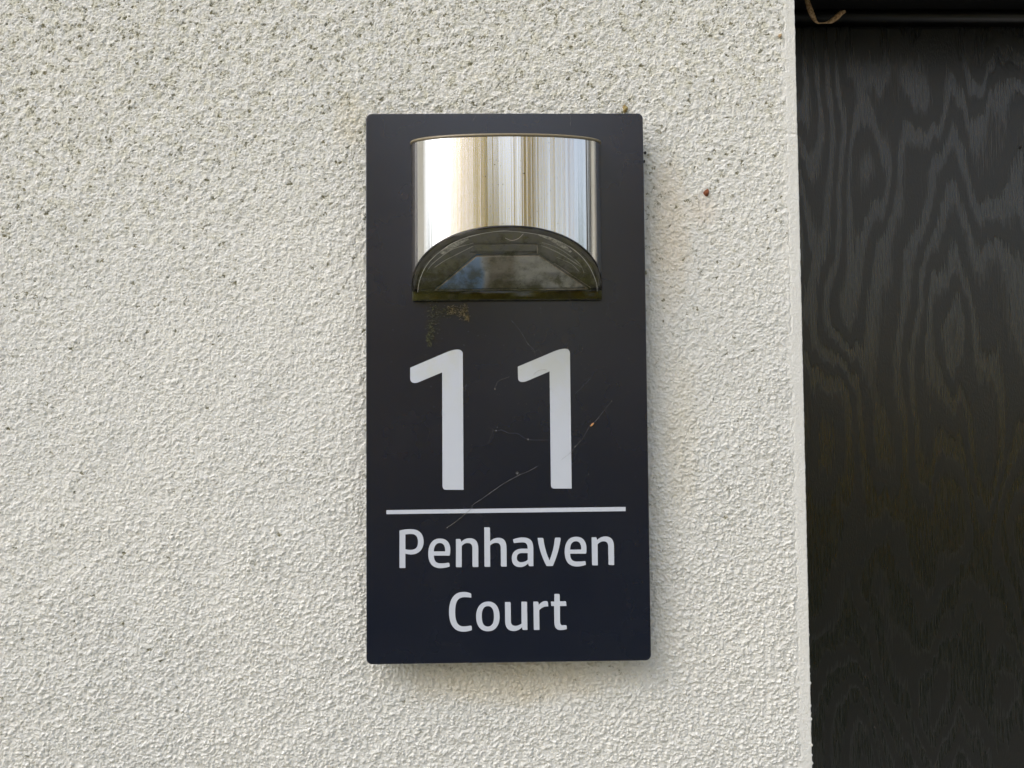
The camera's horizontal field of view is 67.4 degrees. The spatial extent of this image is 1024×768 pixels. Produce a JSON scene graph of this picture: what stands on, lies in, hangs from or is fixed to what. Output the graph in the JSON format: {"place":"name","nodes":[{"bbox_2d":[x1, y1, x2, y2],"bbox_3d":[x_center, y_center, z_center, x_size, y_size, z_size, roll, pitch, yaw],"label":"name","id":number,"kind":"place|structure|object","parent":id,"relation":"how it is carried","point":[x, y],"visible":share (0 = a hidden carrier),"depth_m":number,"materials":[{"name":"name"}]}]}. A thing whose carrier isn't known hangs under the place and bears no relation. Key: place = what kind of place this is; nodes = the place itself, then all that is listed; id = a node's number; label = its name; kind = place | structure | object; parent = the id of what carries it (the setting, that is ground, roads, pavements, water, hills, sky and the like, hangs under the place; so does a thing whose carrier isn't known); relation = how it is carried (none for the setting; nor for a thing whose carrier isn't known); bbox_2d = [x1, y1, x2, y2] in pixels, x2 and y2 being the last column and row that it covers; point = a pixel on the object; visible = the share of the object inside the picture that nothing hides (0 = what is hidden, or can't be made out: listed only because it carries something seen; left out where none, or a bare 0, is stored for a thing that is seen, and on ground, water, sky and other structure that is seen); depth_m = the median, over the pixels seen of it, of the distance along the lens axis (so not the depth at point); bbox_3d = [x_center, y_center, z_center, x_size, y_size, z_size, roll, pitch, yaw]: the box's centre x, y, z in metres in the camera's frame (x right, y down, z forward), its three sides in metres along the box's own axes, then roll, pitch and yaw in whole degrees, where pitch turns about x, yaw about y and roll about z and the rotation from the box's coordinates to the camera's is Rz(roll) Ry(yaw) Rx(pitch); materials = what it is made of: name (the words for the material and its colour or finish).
{"place":"outdoors","nodes":[
{"label":"outdoors","id":0,"kind":"place"},
{"bbox_3d":[1.673,-0.825,0.566,3.032,0.969,0.144,0,-2,-1],"label":"wall above door","id":1,"kind":"structure","parent":0,"visible":0},
{"bbox_2d":[794,0,1023,767],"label":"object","id":2,"kind":"structure","parent":1,"relation":"attached to","point":[910,124],"depth_m":0.54,"materials":[{"name":"black"}]},
{"bbox_2d":[805,0,845,23],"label":"dry leaf","id":3,"kind":"object","parent":2,"relation":"attached to","point":[833,19],"visible":1,"depth_m":0.54,"materials":[{"name":"brown plant"}]},
{"bbox_2d":[795,27,1023,767],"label":"door panel","id":4,"kind":"structure","parent":2,"relation":"in","point":[911,160],"depth_m":0.54,"materials":[{"name":"black wood"}]},
{"label":"ground","id":5,"kind":"structure","parent":0,"visible":0},
{"bbox_2d":[0,0,812,767],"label":"wall","id":6,"kind":"structure","parent":5,"relation":"on","point":[182,382],"depth_m":0.43,"materials":[{"name":"white paint"}]},
{"bbox_2d":[366,113,650,663],"bbox_3d":[-0.003,0.000,0.406,0.153,0.300,0.048,0,-2,-1],"label":"house sign","id":7,"kind":"object","parent":6,"relation":"attached to","point":[531,227],"visible":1,"depth_m":0.42,"materials":[{"name":"black paint"}]},
{"bbox_2d":[423,301,450,346],"bbox_3d":[-0.040,-0.033,0.418,0.016,0.026,0.003,0,-2,-1],"label":"moss","id":8,"kind":"object","parent":7,"relation":"attached to","point":[435,324],"visible":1,"depth_m":0.42,"materials":[{"name":"green plant"}]},
{"bbox_2d":[447,303,469,320],"bbox_3d":[-0.029,-0.039,0.419,0.013,0.011,0.002,0,-2,-1],"label":"dried fluff","id":9,"kind":"object","parent":7,"relation":"hanging from","point":[466,316],"visible":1,"depth_m":0.42,"materials":[{"name":"plant"}]},
{"bbox_2d":[447,467,535,527],"bbox_3d":[-0.011,0.061,0.416,0.050,0.033,0.001,0,-2,-1],"label":"cobweb strand","id":10,"kind":"object","parent":7,"relation":"attached to","point":[493,490],"visible":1,"depth_m":0.42,"materials":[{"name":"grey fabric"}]},
{"bbox_2d":[622,105,627,112],"bbox_3d":[0.065,-0.157,0.437,0.003,0.006,0.002,0,-2,-1],"label":"moss tuft","id":11,"kind":"object","parent":6,"relation":"attached to","point":[625,108],"visible":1,"depth_m":0.44,"materials":[{"name":"beige plant"}]},
{"bbox_2d":[703,189,708,195],"bbox_3d":[0.110,-0.109,0.436,0.004,0.004,0.002,0,-2,-1],"label":"seed husk","id":12,"kind":"object","parent":6,"relation":"attached to","point":[706,192],"visible":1,"depth_m":0.43,"materials":[{"name":"brown plant"}]}
]}

